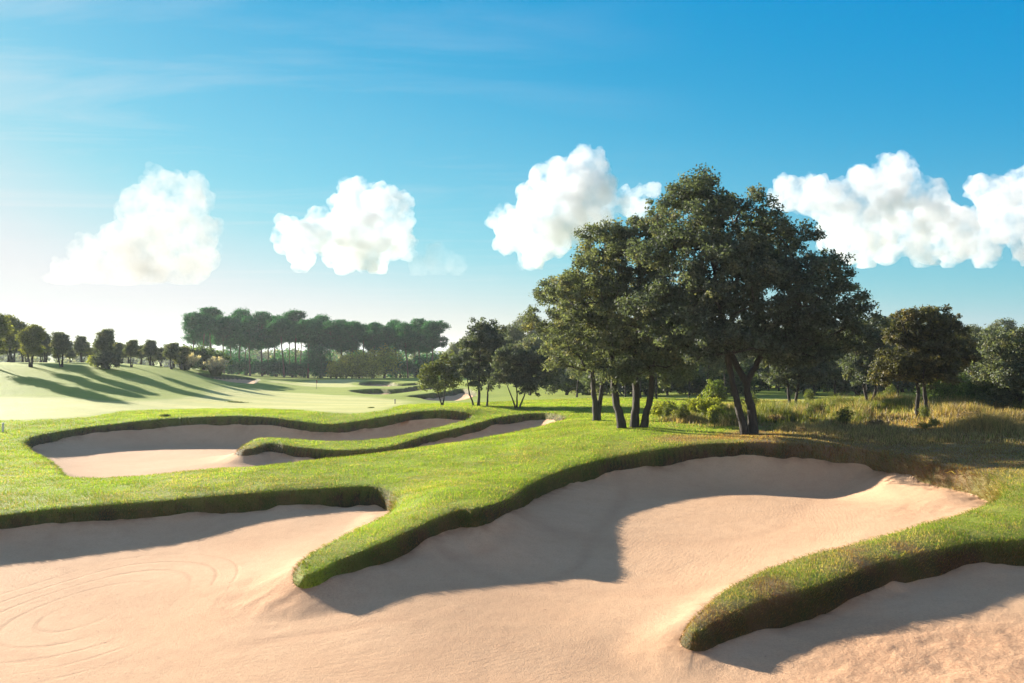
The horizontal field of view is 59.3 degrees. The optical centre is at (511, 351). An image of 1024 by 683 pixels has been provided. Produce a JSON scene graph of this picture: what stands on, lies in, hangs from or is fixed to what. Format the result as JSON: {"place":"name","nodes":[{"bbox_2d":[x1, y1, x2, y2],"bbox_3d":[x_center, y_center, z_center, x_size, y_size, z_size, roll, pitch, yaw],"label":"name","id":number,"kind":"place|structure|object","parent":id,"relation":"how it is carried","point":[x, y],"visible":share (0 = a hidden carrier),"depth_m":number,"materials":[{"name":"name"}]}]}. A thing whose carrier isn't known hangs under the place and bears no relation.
{"place":"outdoors","nodes":[
{"label":"outdoors","id":0,"kind":"place"},
{"bbox_2d":[0,355,1023,651],"bbox_3d":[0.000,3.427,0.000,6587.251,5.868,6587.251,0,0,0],"label":"turf","id":1,"kind":"structure","parent":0,"point":[52,389],"depth_m":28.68,"materials":[{"name":"green plant"}]},
{"bbox_2d":[0,313,14,348],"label":"oak tree","id":2,"kind":"object","parent":1,"relation":"on","point":[6,330],"visible":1,"depth_m":79.71,"materials":[{"name":"green plant"}]},
{"bbox_2d":[0,314,27,362],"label":"oak tree","id":3,"kind":"object","parent":1,"relation":"on","point":[10,342],"visible":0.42,"depth_m":94.74,"materials":[{"name":"green plant"}]},
{"bbox_2d":[14,324,46,366],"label":"oak tree","id":4,"kind":"object","parent":1,"relation":"on","point":[30,338],"visible":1,"depth_m":81.54,"materials":[{"name":"green plant"}]},
{"bbox_2d":[40,331,52,361],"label":"oak tree","id":5,"kind":"object","parent":1,"relation":"on","point":[45,343],"visible":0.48,"depth_m":96.77,"materials":[{"name":"green plant"}]},
{"bbox_2d":[50,331,75,366],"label":"oak tree","id":6,"kind":"object","parent":1,"relation":"on","point":[61,343],"visible":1,"depth_m":82.67,"materials":[{"name":"green plant"}]},
{"bbox_2d":[72,336,90,361],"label":"oak tree","id":7,"kind":"object","parent":1,"relation":"on","point":[81,343],"visible":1,"depth_m":95.61,"materials":[{"name":"green plant"}]},
{"bbox_2d":[91,328,116,367],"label":"oak tree","id":8,"kind":"object","parent":1,"relation":"on","point":[103,341],"visible":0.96,"depth_m":84.56,"materials":[{"name":"green plant"}]},
{"bbox_2d":[90,350,122,368],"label":"shrub","id":9,"kind":"object","parent":1,"relation":"on","point":[105,360],"visible":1,"depth_m":83.46,"materials":[{"name":"green plant"}]},
{"bbox_2d":[113,342,123,354],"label":"oak tree","id":10,"kind":"object","parent":1,"relation":"on","point":[118,348],"visible":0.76,"depth_m":98.69,"materials":[{"name":"green plant"}]},
{"bbox_2d":[123,339,138,366],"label":"oak tree","id":11,"kind":"object","parent":1,"relation":"on","point":[131,347],"visible":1,"depth_m":87.74,"materials":[{"name":"green plant"}]},
{"bbox_2d":[140,339,158,365],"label":"oak tree","id":12,"kind":"object","parent":1,"relation":"on","point":[149,348],"visible":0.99,"depth_m":100.53,"materials":[{"name":"green plant"}]},
{"bbox_2d":[151,347,167,366],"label":"oak tree","id":13,"kind":"object","parent":1,"relation":"on","point":[159,355],"visible":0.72,"depth_m":101.97,"materials":[{"name":"green plant"}]},
{"bbox_2d":[160,342,180,368],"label":"oak tree","id":14,"kind":"object","parent":1,"relation":"on","point":[171,351],"visible":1,"depth_m":92.67,"materials":[{"name":"green plant"}]},
{"bbox_2d":[173,346,191,369],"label":"oak tree","id":15,"kind":"object","parent":1,"relation":"on","point":[186,351],"visible":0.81,"depth_m":102.42,"materials":[{"name":"green plant"}]},
{"bbox_2d":[172,352,200,369],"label":"bush","id":16,"kind":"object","parent":1,"relation":"on","point":[188,363],"depth_m":103.72,"materials":[{"name":"plant"}]},
{"bbox_2d":[180,311,205,368],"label":"pine tree","id":17,"kind":"object","parent":1,"relation":"on","point":[188,319],"visible":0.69,"depth_m":150.90,"materials":[{"name":"green plant"}]},
{"bbox_2d":[188,313,223,369],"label":"pine tree","id":18,"kind":"object","parent":1,"relation":"on","point":[206,323],"visible":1,"depth_m":149.19,"materials":[{"name":"green plant"}]},
{"bbox_2d":[182,343,232,369],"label":"shrub","id":19,"kind":"object","parent":1,"relation":"on","point":[203,353],"visible":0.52,"depth_m":111.31,"materials":[{"name":"green plant"}]},
{"bbox_2d":[199,306,224,348],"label":"pine tree","id":20,"kind":"object","parent":1,"relation":"on","point":[213,311],"visible":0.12,"depth_m":157.46,"materials":[{"name":"green plant"}]},
{"bbox_2d":[202,356,228,375],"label":"pampas grass","id":21,"kind":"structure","parent":1,"relation":"on","point":[214,367],"depth_m":106.49,"materials":[{"name":"plant"}]},
{"bbox_2d":[209,314,240,373],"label":"pine tree","id":22,"kind":"object","parent":1,"relation":"on","point":[224,335],"visible":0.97,"depth_m":151.31,"materials":[{"name":"green plant"}]},
{"bbox_2d":[225,356,240,374],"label":"shrub","id":23,"kind":"object","parent":1,"relation":"on","point":[231,369],"visible":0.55,"depth_m":154.53,"materials":[{"name":"green plant"}]},
{"bbox_2d":[211,378,254,383],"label":"sand bunker","id":24,"kind":"object","parent":1,"relation":"on","point":[241,381],"visible":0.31,"depth_m":111.28},
{"bbox_2d":[224,316,241,356],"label":"pine tree","id":25,"kind":"object","parent":1,"relation":"on","point":[230,345],"visible":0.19,"depth_m":169.79,"materials":[{"name":"green plant"}]},
{"bbox_2d":[222,347,259,373],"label":"shrub","id":26,"kind":"object","parent":1,"relation":"on","point":[242,353],"visible":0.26,"depth_m":181.88,"materials":[{"name":"green plant"}]},
{"bbox_2d":[228,307,259,374],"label":"pine tree","id":27,"kind":"object","parent":1,"relation":"on","point":[237,314],"visible":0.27,"depth_m":159.78,"materials":[{"name":"green plant"}]},
{"bbox_2d":[0,346,490,367],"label":"wood","id":28,"kind":"object","parent":1,"relation":"on","point":[165,362],"visible":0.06,"depth_m":331.78,"materials":[{"name":"green plant"}]},
{"bbox_2d":[232,358,260,374],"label":"shrub","id":29,"kind":"object","parent":1,"relation":"on","point":[243,364],"visible":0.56,"depth_m":157.15,"materials":[{"name":"green plant"}]},
{"bbox_2d":[235,316,266,375],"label":"pine tree","id":30,"kind":"object","parent":1,"relation":"on","point":[249,340],"visible":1,"depth_m":149.53,"materials":[{"name":"green plant"}]},
{"bbox_2d":[246,359,277,375],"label":"shrub","id":31,"kind":"object","parent":1,"relation":"on","point":[259,366],"visible":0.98,"depth_m":154.08,"materials":[{"name":"green plant"}]},
{"bbox_2d":[246,310,278,373],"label":"pine tree","id":32,"kind":"object","parent":1,"relation":"on","point":[261,317],"visible":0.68,"depth_m":157.47,"materials":[{"name":"green plant"}]},
{"bbox_2d":[261,358,289,376],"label":"shrub","id":33,"kind":"object","parent":1,"relation":"on","point":[274,360],"visible":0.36,"depth_m":157.06,"materials":[{"name":"green plant"}]},
{"bbox_2d":[265,314,287,375],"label":"pine tree","id":34,"kind":"object","parent":1,"relation":"on","point":[279,339],"visible":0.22,"depth_m":164.09,"materials":[{"name":"green plant"}]},
{"bbox_2d":[263,316,295,376],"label":"pine tree","id":35,"kind":"object","parent":1,"relation":"on","point":[279,326],"visible":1,"depth_m":151.26,"materials":[{"name":"green plant"}]},
{"bbox_2d":[265,347,298,364],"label":"shrub","id":36,"kind":"object","parent":1,"relation":"on","point":[280,356],"visible":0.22,"depth_m":181.46,"materials":[{"name":"green plant"}]},
{"bbox_2d":[276,362,305,376],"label":"shrub","id":37,"kind":"object","parent":1,"relation":"on","point":[293,369],"visible":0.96,"depth_m":155.14,"materials":[{"name":"green plant"}]},
{"bbox_2d":[31,418,556,478],"bbox_3d":[-10.172,4.356,39.546,25.299,1.723,22.224,0,0,0],"label":"sand bunker","id":38,"kind":"object","parent":1,"relation":"on","point":[122,453],"visible":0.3,"depth_m":46.30},
{"bbox_2d":[281,308,307,376],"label":"pine tree","id":39,"kind":"object","parent":1,"relation":"on","point":[293,316],"visible":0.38,"depth_m":158.91,"materials":[{"name":"green plant"}]},
{"bbox_2d":[290,360,315,377],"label":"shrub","id":40,"kind":"object","parent":1,"relation":"on","point":[304,375],"visible":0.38,"depth_m":157.22,"materials":[{"name":"green plant"}]},
{"bbox_2d":[291,318,322,377],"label":"pine tree","id":41,"kind":"object","parent":1,"relation":"on","point":[307,335],"visible":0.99,"depth_m":150.12,"materials":[{"name":"green plant"}]},
{"bbox_2d":[303,340,332,378],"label":"shrub","id":42,"kind":"object","parent":1,"relation":"on","point":[320,362],"visible":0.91,"depth_m":148.21,"materials":[{"name":"green plant"}]},
{"bbox_2d":[313,314,338,342],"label":"pine tree","id":43,"kind":"object","parent":1,"relation":"on","point":[320,319],"visible":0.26,"depth_m":157.61,"materials":[{"name":"green plant"}]},
{"bbox_2d":[315,319,344,377],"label":"pine tree","id":44,"kind":"object","parent":1,"relation":"on","point":[332,336],"visible":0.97,"depth_m":150.78,"materials":[{"name":"green plant"}]},
{"bbox_2d":[325,359,346,378],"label":"shrub","id":45,"kind":"object","parent":1,"relation":"on","point":[331,368],"visible":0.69,"depth_m":145.91,"materials":[{"name":"green plant"}]},
{"bbox_2d":[335,319,347,358],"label":"pine tree","id":46,"kind":"object","parent":1,"relation":"on","point":[340,349],"visible":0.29,"depth_m":159.20,"materials":[{"name":"green plant"}]},
{"bbox_2d":[334,353,361,378],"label":"shrub","id":47,"kind":"object","parent":1,"relation":"on","point":[346,370],"visible":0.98,"depth_m":145.03,"materials":[{"name":"green plant"}]},
{"bbox_2d":[342,320,362,378],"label":"pine tree","id":48,"kind":"object","parent":1,"relation":"on","point":[352,328],"visible":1,"depth_m":149.04,"materials":[{"name":"green plant"}]},
{"bbox_2d":[345,349,380,378],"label":"shrub","id":49,"kind":"object","parent":1,"relation":"on","point":[355,357],"visible":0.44,"depth_m":146.89,"materials":[{"name":"green plant"}]},
{"bbox_2d":[357,323,369,377],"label":"pine tree","id":50,"kind":"object","parent":1,"relation":"on","point":[364,329],"visible":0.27,"depth_m":156.95,"materials":[{"name":"green plant"}]},
{"bbox_2d":[357,352,388,378],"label":"shrub","id":51,"kind":"object","parent":1,"relation":"on","point":[373,371],"visible":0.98,"depth_m":145.25,"materials":[{"name":"green plant"}]},
{"bbox_2d":[362,322,383,355],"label":"pine tree","id":52,"kind":"object","parent":1,"relation":"on","point":[371,332],"visible":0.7,"depth_m":151.34,"materials":[{"name":"green plant"}]},
{"bbox_2d":[366,343,403,377],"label":"shrub","id":53,"kind":"object","parent":1,"relation":"on","point":[393,355],"visible":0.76,"depth_m":147.67,"materials":[{"name":"green plant"}]},
{"bbox_2d":[371,325,398,377],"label":"pine tree","id":54,"kind":"object","parent":1,"relation":"on","point":[387,336],"visible":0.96,"depth_m":149.39,"materials":[{"name":"green plant"}]},
{"bbox_2d":[386,319,403,377],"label":"pine tree","id":55,"kind":"object","parent":1,"relation":"on","point":[392,323],"visible":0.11,"depth_m":157.11,"materials":[{"name":"green plant"}]},
{"bbox_2d":[386,358,415,377],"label":"shrub","id":56,"kind":"object","parent":1,"relation":"on","point":[401,373],"visible":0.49,"depth_m":156.81,"materials":[{"name":"green plant"}]},
{"bbox_2d":[392,321,418,377],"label":"pine tree","id":57,"kind":"object","parent":1,"relation":"on","point":[406,338],"visible":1,"depth_m":149.80,"materials":[{"name":"green plant"}]},
{"bbox_2d":[399,355,428,377],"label":"shrub","id":58,"kind":"object","parent":1,"relation":"on","point":[413,367],"visible":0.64,"depth_m":154.97,"materials":[{"name":"green plant"}]},
{"bbox_2d":[410,318,434,377],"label":"pine tree","id":59,"kind":"object","parent":1,"relation":"on","point":[420,338],"visible":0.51,"depth_m":155.26,"materials":[{"name":"green plant"}]},
{"bbox_2d":[418,320,450,360],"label":"pine tree","id":60,"kind":"object","parent":1,"relation":"on","point":[434,330],"visible":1,"depth_m":149.59,"materials":[{"name":"green plant"}]},
{"bbox_2d":[417,350,464,404],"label":"oak tree","id":61,"kind":"object","parent":1,"relation":"on","point":[437,366],"visible":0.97,"depth_m":57.28,"materials":[{"name":"green plant"}]},
{"bbox_2d":[425,393,472,400],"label":"sand bunker","id":62,"kind":"object","parent":1,"relation":"on","point":[461,396],"visible":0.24,"depth_m":85.89},
{"bbox_2d":[445,342,460,370],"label":"grove tree","id":63,"kind":"object","parent":1,"relation":"on","point":[453,347],"visible":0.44,"depth_m":129.34,"materials":[{"name":"green plant"}]},
{"bbox_2d":[444,317,515,405],"bbox_3d":[-1.967,0.728,56.679,4.765,5.932,3.811,0,0,0],"label":"oak tree","id":64,"kind":"object","parent":1,"relation":"on","point":[482,344],"visible":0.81,"depth_m":56.02,"materials":[{"name":"green plant"}]},
{"bbox_2d":[0,455,1023,682],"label":"sand bunker","id":65,"kind":"object","parent":1,"relation":"on","point":[617,576],"visible":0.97,"depth_m":16.57},
{"bbox_2d":[501,324,524,346],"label":"grove tree","id":66,"kind":"object","parent":1,"relation":"on","point":[513,333],"visible":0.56,"depth_m":111.22,"materials":[{"name":"green plant"}]},
{"bbox_2d":[486,343,564,408],"bbox_3d":[0.759,1.483,52.614,4.615,4.174,2.994,0,0,0],"label":"oak tree","id":67,"kind":"object","parent":1,"relation":"on","point":[526,362],"visible":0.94,"depth_m":52.04,"materials":[{"name":"green plant"}]},
{"bbox_2d":[509,314,541,340],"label":"grove tree","id":68,"kind":"object","parent":1,"relation":"on","point":[518,322],"visible":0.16,"depth_m":117.49,"materials":[{"name":"green plant"}]},
{"bbox_2d":[515,333,557,394],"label":"oak tree","id":69,"kind":"object","parent":1,"relation":"on","point":[533,342],"visible":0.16,"depth_m":77.26,"materials":[{"name":"green plant"}]},
{"bbox_2d":[544,371,581,394],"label":"shrub","id":70,"kind":"object","parent":1,"relation":"on","point":[558,383],"visible":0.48,"depth_m":75.45,"materials":[{"name":"green plant"}]},
{"bbox_2d":[516,269,628,420],"bbox_3d":[2.925,-0.175,40.939,5.531,7.084,3.936,0,0,0],"label":"oak tree","id":71,"kind":"object","parent":1,"relation":"on","point":[539,296],"visible":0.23,"depth_m":40.46,"materials":[{"name":"green plant"}]},
{"bbox_2d":[566,365,585,396],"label":"grove tree","id":72,"kind":"object","parent":1,"relation":"on","point":[573,370],"visible":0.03,"depth_m":66.35,"materials":[{"name":"green plant"}]},
{"bbox_2d":[565,372,606,394],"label":"shrub","id":73,"kind":"object","parent":1,"relation":"on","point":[583,389],"visible":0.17,"depth_m":73.31,"materials":[{"name":"green plant"}]},
{"bbox_2d":[580,371,630,395],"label":"shrub","id":74,"kind":"object","parent":1,"relation":"on","point":[607,385],"visible":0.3,"depth_m":68.90,"materials":[{"name":"green plant"}]},
{"bbox_2d":[542,203,701,428],"bbox_3d":[4.275,-1.229,34.920,6.341,8.934,4.922,0,0,0],"label":"oak tree","id":75,"kind":"object","parent":1,"relation":"on","point":[605,286],"visible":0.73,"depth_m":34.38,"materials":[{"name":"green plant"}]},
{"bbox_2d":[624,369,671,395],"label":"shrub","id":76,"kind":"object","parent":1,"relation":"on","point":[645,383],"visible":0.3,"depth_m":69.05,"materials":[{"name":"green plant"}]},
{"bbox_2d":[650,400,677,417],"bbox_3d":[6.686,2.688,39.973,1.445,1.112,1.298,0,0,18],"label":"shrub","id":77,"kind":"object","parent":1,"relation":"on","point":[656,409],"visible":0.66,"depth_m":39.85,"materials":[{"name":"green plant"}]},
{"bbox_2d":[645,374,693,394],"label":"shrub","id":78,"kind":"object","parent":1,"relation":"on","point":[674,387],"visible":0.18,"depth_m":70.88,"materials":[{"name":"green plant"}]},
{"bbox_2d":[671,406,691,420],"bbox_3d":[6.990,2.736,37.316,0.937,1.016,0.804,0,0,14],"label":"shrub","id":79,"kind":"object","parent":1,"relation":"on","point":[681,413],"visible":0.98,"depth_m":37.21,"materials":[{"name":"green plant"}]},
{"bbox_2d":[670,364,706,394],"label":"shrub","id":80,"kind":"object","parent":1,"relation":"on","point":[696,389],"visible":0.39,"depth_m":71.09,"materials":[{"name":"green plant"}]},
{"bbox_2d":[685,394,725,414],"bbox_3d":[8.986,2.609,42.035,1.832,1.254,2.018,0,0,0],"label":"shrub","id":81,"kind":"object","parent":1,"relation":"on","point":[697,403],"visible":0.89,"depth_m":41.76,"materials":[{"name":"green plant"}]},
{"bbox_2d":[701,378,727,402],"bbox_3d":[11.689,2.394,51.989,1.545,1.844,1.565,0,0,30],"label":"shrub","id":82,"kind":"object","parent":1,"relation":"on","point":[710,391],"visible":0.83,"depth_m":51.79,"materials":[{"name":"green plant"}]},
{"bbox_2d":[708,411,721,427],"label":"weed","id":83,"kind":"object","parent":1,"relation":"on","point":[714,417],"visible":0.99,"depth_m":34.79,"materials":[{"name":"green plant"}]},
{"bbox_2d":[706,404,726,417],"bbox_3d":[8.782,2.697,38.504,0.981,0.977,1.047,0,0,0],"label":"shrub","id":84,"kind":"object","parent":1,"relation":"on","point":[713,408],"visible":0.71,"depth_m":38.28,"materials":[{"name":"green plant"}]},
{"bbox_2d":[713,347,740,392],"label":"grove tree","id":85,"kind":"object","parent":1,"relation":"on","point":[724,369],"visible":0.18,"depth_m":61.80,"materials":[{"name":"green plant"}]},
{"bbox_2d":[701,361,760,395],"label":"shrub","id":86,"kind":"object","parent":1,"relation":"on","point":[739,385],"visible":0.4,"depth_m":69.30,"materials":[{"name":"green plant"}]},
{"bbox_2d":[735,358,772,389],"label":"shrub","id":87,"kind":"object","parent":1,"relation":"on","point":[761,383],"visible":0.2,"depth_m":84.09,"materials":[{"name":"green plant"}]},
{"bbox_2d":[615,162,894,434],"bbox_3d":[8.541,-1.650,31.907,9.751,9.753,5.375,0,0,-19],"label":"oak tree","id":88,"kind":"object","parent":1,"relation":"on","point":[753,263],"visible":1,"depth_m":31.07,"materials":[{"name":"green plant"}]},
{"bbox_2d":[754,327,845,404],"bbox_3d":[14.570,0.930,46.191,4.492,4.556,3.399,0,0,0],"label":"oak tree","id":89,"kind":"object","parent":1,"relation":"on","point":[788,376],"visible":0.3,"depth_m":45.59,"materials":[{"name":"green plant"}]},
{"bbox_2d":[778,373,828,394],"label":"shrub","id":90,"kind":"object","parent":1,"relation":"on","point":[803,386],"visible":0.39,"depth_m":69.33,"materials":[{"name":"green plant"}]},
{"bbox_2d":[833,406,855,422],"bbox_3d":[12.354,2.498,33.418,0.852,1.086,0.693,0,0,34],"label":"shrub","id":91,"kind":"object","parent":1,"relation":"on","point":[845,415],"visible":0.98,"depth_m":33.35,"materials":[{"name":"green plant"}]},
{"bbox_2d":[818,371,883,395],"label":"shrub","id":92,"kind":"object","parent":1,"relation":"on","point":[843,385],"visible":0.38,"depth_m":68.10,"materials":[{"name":"green plant"}]},
{"bbox_2d":[835,315,898,401],"bbox_3d":[18.890,0.564,47.975,4.299,5.234,3.595,0,0,0],"label":"oak tree","id":93,"kind":"object","parent":1,"relation":"on","point":[860,359],"visible":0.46,"depth_m":47.63,"materials":[{"name":"green plant"}]},
{"bbox_2d":[879,378,921,392],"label":"shrub","id":94,"kind":"object","parent":1,"relation":"on","point":[910,386],"visible":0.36,"depth_m":72.00,"materials":[{"name":"green plant"}]},
{"bbox_2d":[918,405,930,419],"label":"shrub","id":95,"kind":"object","parent":1,"relation":"on","point":[924,413],"visible":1,"depth_m":35.27,"materials":[{"name":"green plant"}]},
{"bbox_2d":[865,304,984,418],"bbox_3d":[16.627,0.491,35.988,4.825,4.909,3.393,0,0,0],"label":"oak tree","id":96,"kind":"object","parent":1,"relation":"on","point":[936,352],"visible":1,"depth_m":35.46,"materials":[{"name":"green plant"}]},
{"bbox_2d":[916,422,936,429],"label":"weed","id":97,"kind":"object","parent":1,"relation":"on","point":[924,425],"visible":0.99,"depth_m":31.34,"materials":[{"name":"green plant"}]},
{"bbox_2d":[911,372,971,401],"bbox_3d":[20.552,1.672,43.000,2.868,2.606,3.398,0,0,0],"label":"shrub","id":98,"kind":"object","parent":1,"relation":"on","point":[946,389],"visible":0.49,"depth_m":42.35,"materials":[{"name":"green plant"}]},
{"bbox_2d":[918,409,1023,435],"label":"dry grass clump","id":99,"kind":"object","parent":1,"relation":"on","point":[984,422],"visible":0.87,"depth_m":30.10,"materials":[{"name":"plant"}]},
{"bbox_2d":[951,332,992,390],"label":"oak tree","id":100,"kind":"object","parent":1,"relation":"on","point":[979,341],"visible":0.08,"depth_m":49.19,"materials":[{"name":"green plant"}]},
{"bbox_2d":[966,324,984,364],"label":"grove tree","id":101,"kind":"object","parent":1,"relation":"on","point":[977,329],"visible":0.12,"depth_m":66.97,"materials":[{"name":"green plant"}]},
{"bbox_2d":[962,374,1016,403],"bbox_3d":[21.831,1.895,40.915,3.029,2.050,2.198,0,0,-27],"label":"shrub","id":102,"kind":"object","parent":1,"relation":"on","point":[976,389],"visible":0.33,"depth_m":40.62,"materials":[{"name":"green plant"}]},
{"bbox_2d":[965,324,1023,409],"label":"oak tree","id":103,"kind":"object","parent":1,"relation":"on","point":[1002,364],"visible":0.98,"depth_m":39.45,"materials":[{"name":"green plant"}]},
{"bbox_2d":[985,317,1017,332],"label":"grove tree","id":104,"kind":"object","parent":1,"relation":"on","point":[1004,322],"visible":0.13,"depth_m":92.80,"materials":[{"name":"green plant"}]},
{"bbox_2d":[0,0,1023,350],"label":"sky","id":105,"kind":"structure","parent":0,"point":[364,161],"materials":[{"name":"blue"}]},
{"bbox_2d":[649,390,1023,461],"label":"wild grass","id":106,"kind":"structure","parent":0,"point":[868,409],"depth_m":35.85,"materials":[{"name":"plant"}]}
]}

